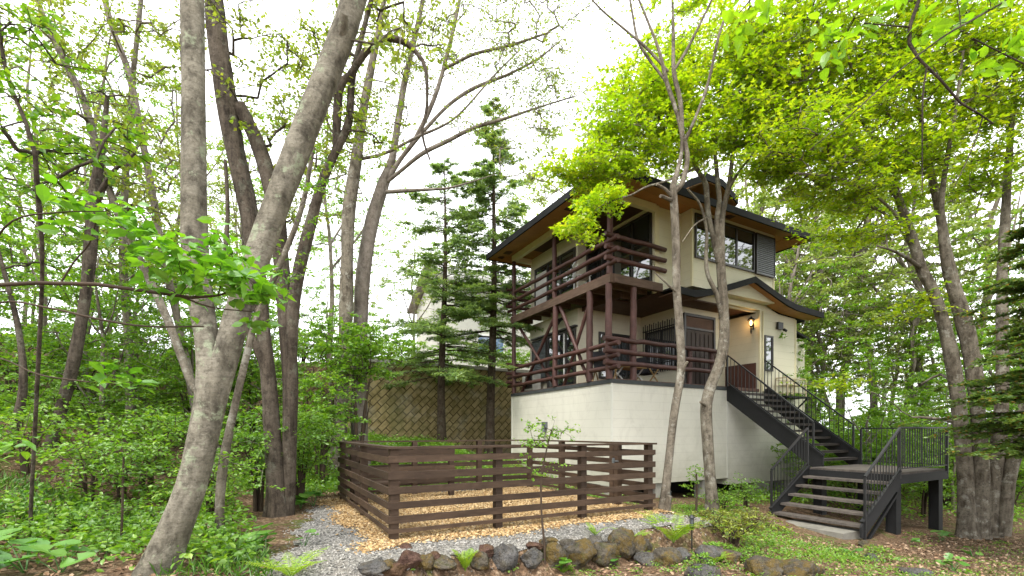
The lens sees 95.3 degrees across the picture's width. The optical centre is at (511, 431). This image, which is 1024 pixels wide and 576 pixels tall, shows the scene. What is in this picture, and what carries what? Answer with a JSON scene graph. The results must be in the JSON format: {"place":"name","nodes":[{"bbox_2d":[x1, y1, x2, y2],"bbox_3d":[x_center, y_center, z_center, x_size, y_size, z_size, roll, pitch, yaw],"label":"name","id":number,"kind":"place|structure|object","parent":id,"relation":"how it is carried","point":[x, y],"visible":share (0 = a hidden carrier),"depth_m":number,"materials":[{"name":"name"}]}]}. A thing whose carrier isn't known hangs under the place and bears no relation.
{"place":"outdoors","nodes":[
{"label":"outdoors","id":0,"kind":"place"},
{"bbox_2d":[0,331,474,573],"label":"undergrowth","id":1,"kind":"object","parent":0,"point":[129,546],"visible":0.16,"depth_m":5.59,"materials":[{"name":"green plant"}]},
{"bbox_2d":[0,334,1023,575],"bbox_3d":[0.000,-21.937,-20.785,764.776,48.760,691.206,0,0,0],"label":"ground","id":2,"kind":"structure","parent":0,"point":[280,525],"depth_m":7.28,"materials":[{"name":"plant"}]},
{"bbox_2d":[0,147,29,316],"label":"understorey tree","id":3,"kind":"object","parent":2,"relation":"on","point":[17,225],"visible":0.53,"depth_m":11.88,"materials":[{"name":"green plant"}]},
{"bbox_2d":[0,528,50,572],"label":"butterbur","id":4,"kind":"object","parent":2,"relation":"on","point":[25,543],"visible":0.77,"depth_m":4.24,"materials":[{"name":"green plant"}]},
{"bbox_2d":[0,230,81,336],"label":"understorey tree","id":5,"kind":"object","parent":2,"relation":"on","point":[27,269],"visible":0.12,"depth_m":17.03,"materials":[{"name":"green plant"}]},
{"bbox_2d":[0,327,90,398],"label":"shrub","id":6,"kind":"object","parent":2,"relation":"on","point":[12,348],"visible":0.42,"depth_m":9.90,"materials":[{"name":"green plant"}]},
{"bbox_2d":[0,146,93,451],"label":"slope tree","id":7,"kind":"object","parent":2,"relation":"on","point":[22,392],"visible":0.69,"depth_m":7.41,"materials":[{"name":"green plant"}]},
{"bbox_2d":[4,539,95,572],"bbox_3d":[-4.022,1.126,4.182,0.610,0.286,0.553,0,0,0],"label":"butterbur","id":8,"kind":"object","parent":2,"relation":"on","point":[60,552],"visible":0.88,"depth_m":4.15,"materials":[{"name":"green plant"}]},
{"bbox_2d":[0,398,106,474],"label":"shrub","id":9,"kind":"object","parent":2,"relation":"on","point":[45,424],"visible":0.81,"depth_m":6.78,"materials":[{"name":"green plant"}]},
{"bbox_2d":[0,370,126,442],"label":"shrub","id":10,"kind":"object","parent":2,"relation":"on","point":[52,392],"visible":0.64,"depth_m":8.28,"materials":[{"name":"green plant"}]},
{"bbox_2d":[0,320,158,398],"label":"shrub","id":11,"kind":"object","parent":2,"relation":"on","point":[49,354],"visible":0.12,"depth_m":11.73,"materials":[{"name":"green plant"}]},
{"bbox_2d":[0,46,159,449],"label":"vine hung tree","id":12,"kind":"object","parent":2,"relation":"on","point":[97,182],"visible":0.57,"depth_m":8.17,"materials":[{"name":"green plant"}]},
{"bbox_2d":[10,431,162,507],"bbox_3d":[-5.796,0.514,6.380,1.692,1.127,1.372,0,0,31],"label":"shrub","id":13,"kind":"object","parent":2,"relation":"on","point":[42,455],"visible":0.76,"depth_m":6.28,"materials":[{"name":"green plant"}]},
{"bbox_2d":[11,262,162,416],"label":"understorey tree","id":14,"kind":"object","parent":2,"relation":"on","point":[89,372],"visible":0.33,"depth_m":10.78,"materials":[{"name":"green plant"}]},
{"bbox_2d":[0,0,175,338],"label":"hillside tree","id":15,"kind":"object","parent":2,"relation":"on","point":[45,318],"visible":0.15,"depth_m":15.99,"materials":[{"name":"green plant"}]},
{"bbox_2d":[0,1,179,527],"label":"slope tree","id":16,"kind":"object","parent":2,"relation":"on","point":[133,134],"visible":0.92,"depth_m":4.28,"materials":[{"name":"green plant"}]},
{"bbox_2d":[0,224,194,436],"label":"understorey tree","id":17,"kind":"object","parent":2,"relation":"on","point":[101,334],"visible":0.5,"depth_m":9.52,"materials":[{"name":"green plant"}]},
{"bbox_2d":[18,185,180,357],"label":"understorey tree","id":18,"kind":"object","parent":2,"relation":"on","point":[110,255],"visible":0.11,"depth_m":14.11,"materials":[{"name":"green plant"}]},
{"bbox_2d":[0,0,219,486],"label":"slope tree","id":19,"kind":"object","parent":2,"relation":"on","point":[86,115],"visible":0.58,"depth_m":8.95,"materials":[{"name":"green plant"}]},
{"bbox_2d":[50,0,180,426],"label":"slope tree","id":20,"kind":"object","parent":2,"relation":"on","point":[125,192],"visible":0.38,"depth_m":10.94,"materials":[{"name":"green plant"}]},
{"bbox_2d":[53,442,177,501],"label":"shrub","id":21,"kind":"object","parent":2,"relation":"on","point":[138,467],"visible":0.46,"depth_m":6.84,"materials":[{"name":"green plant"}]},
{"bbox_2d":[0,0,233,377],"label":"hillside tree","id":22,"kind":"object","parent":2,"relation":"on","point":[104,79],"visible":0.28,"depth_m":12.99,"materials":[{"name":"green plant"}]},
{"bbox_2d":[71,435,172,553],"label":"sapling","id":23,"kind":"object","parent":2,"relation":"on","point":[110,468],"visible":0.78,"depth_m":4.95,"materials":[{"name":"green plant"}]},
{"bbox_2d":[34,218,223,406],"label":"understorey tree","id":24,"kind":"object","parent":2,"relation":"on","point":[115,312],"visible":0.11,"depth_m":12.46,"materials":[{"name":"green plant"}]},
{"bbox_2d":[71,401,190,491],"bbox_3d":[-5.997,0.249,7.576,1.770,1.505,1.699,0,0,0],"label":"shrub","id":25,"kind":"object","parent":2,"relation":"on","point":[160,436],"visible":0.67,"depth_m":7.56,"materials":[{"name":"green plant"}]},
{"bbox_2d":[0,470,282,575],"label":"ground cover plants","id":26,"kind":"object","parent":2,"relation":"on","point":[226,570],"depth_m":5.36,"materials":[{"name":"plant"}]},
{"bbox_2d":[73,0,217,409],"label":"slope tree","id":27,"kind":"object","parent":2,"relation":"on","point":[121,29],"visible":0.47,"depth_m":10.35,"materials":[{"name":"green plant"}]},
{"bbox_2d":[0,173,294,463],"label":"leafy sapling","id":28,"kind":"object","parent":2,"relation":"on","point":[233,273],"visible":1,"depth_m":2.17,"materials":[{"name":"green plant"}]},
{"bbox_2d":[47,59,263,315],"bbox_3d":[-13.576,-8.440,18.569,8.201,11.993,7.165,0,0,-7],"label":"hillside tree","id":29,"kind":"object","parent":2,"relation":"on","point":[209,172],"visible":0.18,"depth_m":18.52,"materials":[{"name":"green plant"}]},
{"bbox_2d":[98,406,220,474],"bbox_3d":[-6.474,0.173,8.684,1.983,1.299,1.836,0,0,0],"label":"shrub","id":30,"kind":"object","parent":2,"relation":"on","point":[144,423],"visible":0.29,"depth_m":8.52,"materials":[{"name":"green plant"}]},
{"bbox_2d":[116,349,253,434],"bbox_3d":[-7.848,-0.849,11.428,2.931,2.403,2.901,0,0,0],"label":"shrub","id":31,"kind":"object","parent":2,"relation":"on","point":[177,389],"visible":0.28,"depth_m":10.99,"materials":[{"name":"green plant"}]},
{"bbox_2d":[122,286,259,446],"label":"understorey tree","id":32,"kind":"object","parent":2,"relation":"on","point":[132,363],"visible":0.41,"depth_m":9.99,"materials":[{"name":"green plant"}]},
{"bbox_2d":[147,456,260,524],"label":"shrub","id":33,"kind":"object","parent":2,"relation":"on","point":[209,494],"visible":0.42,"depth_m":6.59,"materials":[{"name":"green plant"}]},
{"bbox_2d":[156,292,305,446],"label":"understorey tree","id":34,"kind":"object","parent":2,"relation":"on","point":[183,308],"visible":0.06,"depth_m":12.24,"materials":[{"name":"green plant"}]},
{"bbox_2d":[158,120,326,292],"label":"hillside tree","id":35,"kind":"object","parent":2,"relation":"on","point":[222,187],"visible":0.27,"depth_m":15.89,"materials":[{"name":"green plant"}]},
{"bbox_2d":[188,307,326,432],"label":"understorey tree","id":36,"kind":"object","parent":2,"relation":"on","point":[277,354],"visible":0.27,"depth_m":12.05,"materials":[{"name":"green plant"}]},
{"bbox_2d":[179,132,346,534],"bbox_3d":[-2.955,-1.019,5.692,1.812,5.202,1.061,0,0,-35],"label":"slender brown tree","id":37,"kind":"object","parent":2,"relation":"on","point":[223,462],"visible":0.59,"depth_m":5.59,"materials":[{"name":"grey plant"}]},
{"bbox_2d":[215,394,332,511],"bbox_3d":[-4.078,0.369,7.564,1.854,1.943,2.013,0,0,43],"label":"shrub","id":38,"kind":"object","parent":2,"relation":"on","point":[255,437],"visible":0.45,"depth_m":7.43,"materials":[{"name":"green plant"}]},
{"bbox_2d":[131,0,436,575],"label":"forked tree","id":39,"kind":"object","parent":2,"relation":"on","point":[217,354],"visible":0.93,"depth_m":4.34,"materials":[{"name":"grey plant"}]},
{"bbox_2d":[245,404,348,504],"bbox_3d":[-3.857,0.395,8.395,1.672,1.908,1.635,0,0,-12],"label":"shrub","id":40,"kind":"object","parent":2,"relation":"on","point":[302,472],"visible":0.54,"depth_m":8.37,"materials":[{"name":"green plant"}]},
{"bbox_2d":[269,277,377,411],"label":"understorey tree","id":41,"kind":"object","parent":2,"relation":"on","point":[314,309],"visible":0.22,"depth_m":16.70,"materials":[{"name":"green plant"}]},
{"bbox_2d":[277,367,370,487],"bbox_3d":[-4.437,-0.088,10.787,2.431,2.865,2.310,0,0,0],"label":"shrub","id":42,"kind":"object","parent":2,"relation":"on","point":[320,396],"visible":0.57,"depth_m":10.73,"materials":[{"name":"green plant"}]},
{"bbox_2d":[248,56,422,358],"bbox_3d":[-8.040,-8.906,20.971,8.864,12.962,7.744,0,0,-22],"label":"hillside tree","id":43,"kind":"object","parent":2,"relation":"on","point":[330,241],"visible":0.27,"depth_m":20.69,"materials":[{"name":"green plant"}]},
{"bbox_2d":[204,0,469,517],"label":"dark tree","id":44,"kind":"object","parent":2,"relation":"on","point":[235,115],"visible":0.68,"depth_m":7.18,"materials":[{"name":"brown plant"}]},
{"bbox_2d":[298,312,418,462],"bbox_3d":[-4.085,-0.920,12.512,2.943,4.430,2.779,0,0,39],"label":"shrub","id":45,"kind":"object","parent":2,"relation":"on","point":[350,337],"visible":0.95,"depth_m":12.16,"materials":[{"name":"green plant"}]},
{"bbox_2d":[255,0,462,473],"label":"tall tree","id":46,"kind":"object","parent":2,"relation":"on","point":[347,217],"visible":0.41,"depth_m":12.88,"materials":[{"name":"grey plant"}]},
{"bbox_2d":[308,194,416,317],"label":"hillside tree","id":47,"kind":"object","parent":2,"relation":"on","point":[335,250],"visible":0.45,"depth_m":26.46,"materials":[{"name":"green plant"}]},
{"bbox_2d":[369,223,465,344],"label":"hillside tree","id":48,"kind":"object","parent":2,"relation":"on","point":[406,247],"visible":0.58,"depth_m":24.08,"materials":[{"name":"green plant"}]},
{"bbox_2d":[332,357,528,453],"bbox_3d":[-1.311,-0.845,20.214,12.100,3.890,0.778,0,0,-29],"label":"lattice fence","id":49,"kind":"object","parent":2,"relation":"on","point":[407,410],"depth_m":18.89,"materials":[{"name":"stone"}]},
{"bbox_2d":[368,157,517,443],"bbox_3d":[-2.718,-4.646,17.217,5.925,10.996,6.037,0,0,0],"label":"fir tree","id":50,"kind":"object","parent":2,"relation":"on","point":[428,327],"visible":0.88,"depth_m":17.04,"materials":[{"name":"green plant"}]},
{"bbox_2d":[296,427,638,504],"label":"undergrowth","id":51,"kind":"object","parent":2,"relation":"on","point":[432,438],"visible":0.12,"depth_m":14.31,"materials":[{"name":"green plant"}]},
{"bbox_2d":[337,0,606,464],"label":"spreading tree","id":52,"kind":"object","parent":2,"relation":"on","point":[389,174],"visible":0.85,"depth_m":13.05,"materials":[{"name":"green plant"}]},
{"bbox_2d":[408,265,542,369],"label":"neighbour house","id":53,"kind":"structure","parent":2,"relation":"on","point":[468,324],"depth_m":32.11,"materials":[{"name":"white plastic"}]},
{"bbox_2d":[424,95,542,453],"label":"fir tree","id":54,"kind":"object","parent":2,"relation":"on","point":[479,190],"visible":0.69,"depth_m":17.43,"materials":[{"name":"green plant"}]},
{"bbox_2d":[266,489,711,575],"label":"gravel","id":55,"kind":"structure","parent":2,"relation":"on","point":[341,570],"depth_m":5.42,"materials":[{"name":"gravel"}]},
{"bbox_2d":[246,546,329,575],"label":"fern","id":56,"kind":"object","parent":55,"relation":"on","point":[287,569],"visible":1,"depth_m":4.25,"materials":[{"name":"plant"}]},
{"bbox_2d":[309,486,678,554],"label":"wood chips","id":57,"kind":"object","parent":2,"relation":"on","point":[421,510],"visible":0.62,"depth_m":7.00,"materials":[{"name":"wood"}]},
{"bbox_2d":[338,439,656,539],"bbox_3d":[-0.503,0.863,8.240,4.350,1.375,3.940,0,0,-29],"label":"board fence","id":58,"kind":"object","parent":2,"relation":"on","point":[614,464],"visible":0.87,"depth_m":6.65,"materials":[{"name":"wood"}]},
{"bbox_2d":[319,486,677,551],"bbox_3d":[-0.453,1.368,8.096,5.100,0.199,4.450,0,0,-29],"label":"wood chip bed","id":59,"kind":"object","parent":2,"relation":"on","point":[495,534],"visible":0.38,"depth_m":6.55,"materials":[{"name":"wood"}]},
{"bbox_2d":[350,448,454,504],"bbox_3d":[-1.967,0.850,8.777,2.000,1.100,0.500,0,0,-29],"label":"slat screen","id":60,"kind":"object","parent":59,"relation":"on","point":[449,466],"visible":0.37,"depth_m":8.96,"materials":[{"name":"wood"}]},
{"bbox_2d":[491,543,518,572],"bbox_3d":[-0.086,1.388,5.197,0.316,0.324,0.256,0,0,-16],"label":"stone","id":61,"kind":"object","parent":2,"relation":"on","point":[504,557],"visible":0.94,"depth_m":5.12,"materials":[{"name":"stone"}]},
{"bbox_2d":[0,428,1023,575],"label":"leaf litter","id":62,"kind":"object","parent":2,"relation":"on","point":[47,573],"visible":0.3,"depth_m":7.04,"materials":[{"name":"plant"}]},
{"bbox_2d":[513,415,580,564],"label":"sapling","id":63,"kind":"object","parent":2,"relation":"on","point":[541,435],"visible":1,"depth_m":5.34,"materials":[{"name":"green plant"}]},
{"bbox_2d":[565,538,596,568],"bbox_3d":[0.811,1.453,5.542,0.392,0.374,0.392,0,0,-45],"label":"stone","id":64,"kind":"object","parent":2,"relation":"on","point":[582,552],"visible":0.87,"depth_m":5.39,"materials":[{"name":"stone"}]},
{"bbox_2d":[497,106,682,280],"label":"woodland tree","id":65,"kind":"object","parent":2,"relation":"on","point":[545,186],"visible":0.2,"depth_m":32.01,"materials":[{"name":"plant"}]},
{"bbox_2d":[591,542,619,567],"bbox_3d":[1.125,1.507,5.670,0.343,0.356,0.343,0,0,18],"label":"stone","id":66,"kind":"object","parent":2,"relation":"on","point":[605,554],"visible":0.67,"depth_m":5.58,"materials":[{"name":"stone"}]},
{"bbox_2d":[607,527,635,559],"bbox_3d":[1.370,1.415,5.898,0.345,0.395,0.408,0,0,36],"label":"stone","id":67,"kind":"object","parent":2,"relation":"on","point":[623,538],"visible":0.8,"depth_m":5.78,"materials":[{"name":"stone"}]},
{"bbox_2d":[486,171,823,497],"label":"house","id":68,"kind":"structure","parent":2,"relation":"on","point":[618,309],"depth_m":14.27,"materials":[{"name":"paint"}]},
{"bbox_2d":[534,247,575,305],"bbox_3d":[1.407,-4.995,15.728,0.048,1.650,2.420,0,0,-29],"label":"window","id":69,"kind":"structure","parent":68,"relation":"in","point":[571,253],"depth_m":15.54,"materials":[{"name":"grey glass"}]},
{"bbox_2d":[547,328,575,387],"bbox_3d":[1.609,-2.360,15.360,0.048,1.840,1.620,0,0,-29],"label":"window","id":70,"kind":"structure","parent":68,"relation":"in","point":[565,345],"depth_m":15.23,"materials":[{"name":"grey glass"}]},
{"bbox_2d":[601,212,651,280],"bbox_3d":[3.389,-5.185,13.986,0.048,2.030,2.140,0,0,-29],"label":"window","id":71,"kind":"structure","parent":68,"relation":"in","point":[640,228],"depth_m":13.61,"materials":[{"name":"clear glass"}]},
{"bbox_2d":[686,329,712,384],"bbox_3d":[5.917,-2.297,14.709,1.260,1.785,0.097,0,0,-29],"label":"front door","id":72,"kind":"structure","parent":68,"relation":"in","point":[695,338],"depth_m":14.72,"materials":[{"name":"brown wood"}]},
{"bbox_2d":[694,213,754,272],"bbox_3d":[6.351,-5.570,13.837,2.680,1.260,0.048,0,0,-29],"label":"window","id":73,"kind":"structure","parent":68,"relation":"in","point":[739,241],"depth_m":13.99,"materials":[{"name":"clear glass"}]},
{"bbox_2d":[589,0,735,512],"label":"thin bare tree","id":74,"kind":"object","parent":2,"relation":"on","point":[665,500],"visible":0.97,"depth_m":7.74,"materials":[{"name":"grey plant"}]},
{"bbox_2d":[650,546,683,565],"bbox_3d":[1.905,1.555,5.750,0.483,0.277,0.382,0,0,-24],"label":"stone","id":75,"kind":"object","parent":2,"relation":"on","point":[663,556],"visible":0.65,"depth_m":5.63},
{"bbox_2d":[636,510,711,542],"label":"fern","id":76,"kind":"object","parent":2,"relation":"on","point":[685,529],"visible":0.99,"depth_m":6.38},
{"bbox_2d":[532,0,822,512],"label":"maple tree","id":77,"kind":"object","parent":2,"relation":"on","point":[646,110],"visible":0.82,"depth_m":10.06,"materials":[{"name":"green plant"}]},
{"bbox_2d":[682,506,792,546],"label":"azalea","id":78,"kind":"object","parent":2,"relation":"on","point":[735,537],"visible":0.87,"depth_m":6.78,"materials":[{"name":"green plant"}]},
{"bbox_2d":[743,555,783,575],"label":"stone","id":79,"kind":"object","parent":2,"relation":"on","point":[757,564],"visible":0.98,"depth_m":5.21,"materials":[{"name":"stone"}]},
{"bbox_2d":[573,549,964,575],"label":"ground cover","id":80,"kind":"object","parent":2,"relation":"on","point":[727,561],"visible":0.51,"depth_m":5.67,"materials":[{"name":"green plant"}]},
{"bbox_2d":[677,72,908,305],"bbox_3d":[13.733,-8.095,26.086,13.134,20.826,14.227,0,0,-5],"label":"woodland tree","id":81,"kind":"object","parent":2,"relation":"on","point":[791,260],"visible":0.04,"depth_m":24.17,"materials":[{"name":"plant"}]},
{"bbox_2d":[781,558,824,575],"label":"stone","id":82,"kind":"object","parent":2,"relation":"on","point":[793,567],"visible":0.84,"depth_m":5.36,"materials":[{"name":"stone"}]},
{"bbox_2d":[786,519,861,539],"bbox_3d":[6.513,2.200,9.934,0.770,0.400,1.350,0,0,-29],"label":"concrete pad","id":83,"kind":"object","parent":2,"relation":"on","point":[843,533],"visible":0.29,"depth_m":9.57,"materials":[{"name":"concrete"}]},
{"bbox_2d":[775,243,881,390],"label":"woodland tree","id":84,"kind":"object","parent":2,"relation":"on","point":[839,334],"visible":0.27,"depth_m":19.26,"materials":[{"name":"plant"}]},
{"bbox_2d":[776,231,885,380],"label":"woodland tree","id":85,"kind":"object","parent":2,"relation":"on","point":[847,358],"visible":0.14,"depth_m":21.99,"materials":[{"name":"plant"}]},
{"bbox_2d":[726,355,948,539],"bbox_3d":[7.590,0.163,12.223,4.070,5.074,4.654,0,0,-29],"label":"outside stair","id":86,"kind":"object","parent":2,"relation":"on","point":[892,478],"visible":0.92,"depth_m":11.25,"materials":[{"name":"metal"}]},
{"bbox_2d":[753,161,935,373],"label":"woodland tree","id":87,"kind":"object","parent":2,"relation":"on","point":[829,314],"visible":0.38,"depth_m":19.23,"materials":[{"name":"plant"}]},
{"bbox_2d":[671,498,1023,575],"bbox_3d":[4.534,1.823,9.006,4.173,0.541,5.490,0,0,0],"label":"ground cover","id":88,"kind":"object","parent":2,"relation":"on","point":[785,551],"visible":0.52,"depth_m":7.42,"materials":[{"name":"green plant"}]},
{"bbox_2d":[775,226,919,454],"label":"woodland tree","id":89,"kind":"object","parent":2,"relation":"on","point":[851,316],"visible":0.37,"depth_m":21.65,"materials":[{"name":"plant"}]},
{"bbox_2d":[683,462,1023,524],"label":"ground cover","id":90,"kind":"object","parent":2,"relation":"on","point":[841,495],"visible":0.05,"depth_m":13.29,"materials":[{"name":"green plant"}]},
{"bbox_2d":[725,79,994,415],"bbox_3d":[15.977,-7.490,24.382,13.338,19.524,12.313,0,0,-23],"label":"woodland tree","id":91,"kind":"object","parent":2,"relation":"on","point":[771,216],"visible":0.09,"depth_m":22.52,"materials":[{"name":"plant"}]},
{"bbox_2d":[698,0,1023,540],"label":"clump tree","id":92,"kind":"object","parent":2,"relation":"on","point":[986,489],"visible":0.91,"depth_m":9.88,"materials":[{"name":"green plant"}]},
{"bbox_2d":[717,0,1023,191],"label":"overhanging tree","id":93,"kind":"object","parent":2,"relation":"on","point":[940,37],"visible":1,"depth_m":2.68,"materials":[{"name":"green plant"}]},
{"bbox_2d":[808,341,932,467],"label":"young maple","id":94,"kind":"object","parent":2,"relation":"on","point":[872,388],"visible":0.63,"depth_m":14.25,"materials":[{"name":"green plant"}]},
{"bbox_2d":[775,195,982,432],"bbox_3d":[17.410,-4.767,24.129,9.603,14.058,8.866,0,0,-9],"label":"woodland tree","id":95,"kind":"object","parent":2,"relation":"on","point":[959,254],"visible":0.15,"depth_m":23.02,"materials":[{"name":"plant"}]},
{"bbox_2d":[742,63,1022,418],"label":"woodland tree","id":96,"kind":"object","parent":2,"relation":"on","point":[964,262],"visible":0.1,"depth_m":23.57,"materials":[{"name":"plant"}]},
{"bbox_2d":[776,171,997,407],"bbox_3d":[22.444,-7.378,30.289,12.646,19.347,12.770,0,0,-23],"label":"woodland tree","id":97,"kind":"object","parent":2,"relation":"on","point":[962,212],"visible":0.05,"depth_m":27.52,"materials":[{"name":"plant"}]},
{"bbox_2d":[782,99,1023,425],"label":"woodland tree","id":98,"kind":"object","parent":2,"relation":"on","point":[964,242],"visible":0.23,"depth_m":22.21,"materials":[{"name":"plant"}]},
{"bbox_2d":[832,261,994,411],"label":"woodland tree","id":99,"kind":"object","parent":2,"relation":"on","point":[908,328],"visible":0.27,"depth_m":22.87,"materials":[{"name":"plant"}]},
{"bbox_2d":[836,284,994,426],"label":"woodland tree","id":100,"kind":"object","parent":2,"relation":"on","point":[910,340],"visible":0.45,"depth_m":21.23,"materials":[{"name":"plant"}]},
{"bbox_2d":[882,458,956,517],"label":"shrub","id":101,"kind":"object","parent":2,"relation":"on","point":[924,485],"visible":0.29,"depth_m":12.37,"materials":[{"name":"green plant"}]},
{"bbox_2d":[844,61,1023,408],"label":"woodland tree","id":102,"kind":"object","parent":2,"relation":"on","point":[995,205],"visible":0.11,"depth_m":24.87,"materials":[{"name":"plant"}]},
{"bbox_2d":[859,255,1023,399],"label":"woodland tree","id":103,"kind":"object","parent":2,"relation":"on","point":[932,361],"visible":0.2,"depth_m":24.84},
{"bbox_2d":[893,378,1009,511],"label":"young maple","id":104,"kind":"object","parent":2,"relation":"on","point":[941,412],"visible":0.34,"depth_m":13.29,"materials":[{"name":"green plant"}]},
{"bbox_2d":[892,205,1023,459],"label":"hemlock tree","id":105,"kind":"object","parent":2,"relation":"on","point":[1011,423],"visible":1,"depth_m":7.99,"materials":[{"name":"green plant"}]},
{"bbox_2d":[904,208,1023,410],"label":"woodland tree","id":106,"kind":"object","parent":2,"relation":"on","point":[981,285],"visible":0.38,"depth_m":18.81,"materials":[{"name":"plant"}]},
{"bbox_2d":[906,324,1023,469],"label":"young maple","id":107,"kind":"object","parent":2,"relation":"on","point":[943,371],"visible":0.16,"depth_m":17.80,"materials":[{"name":"green plant"}]},
{"bbox_2d":[0,0,1023,434],"label":"sky","id":108,"kind":"structure","parent":0,"point":[417,175],"materials":[{"name":"white"}]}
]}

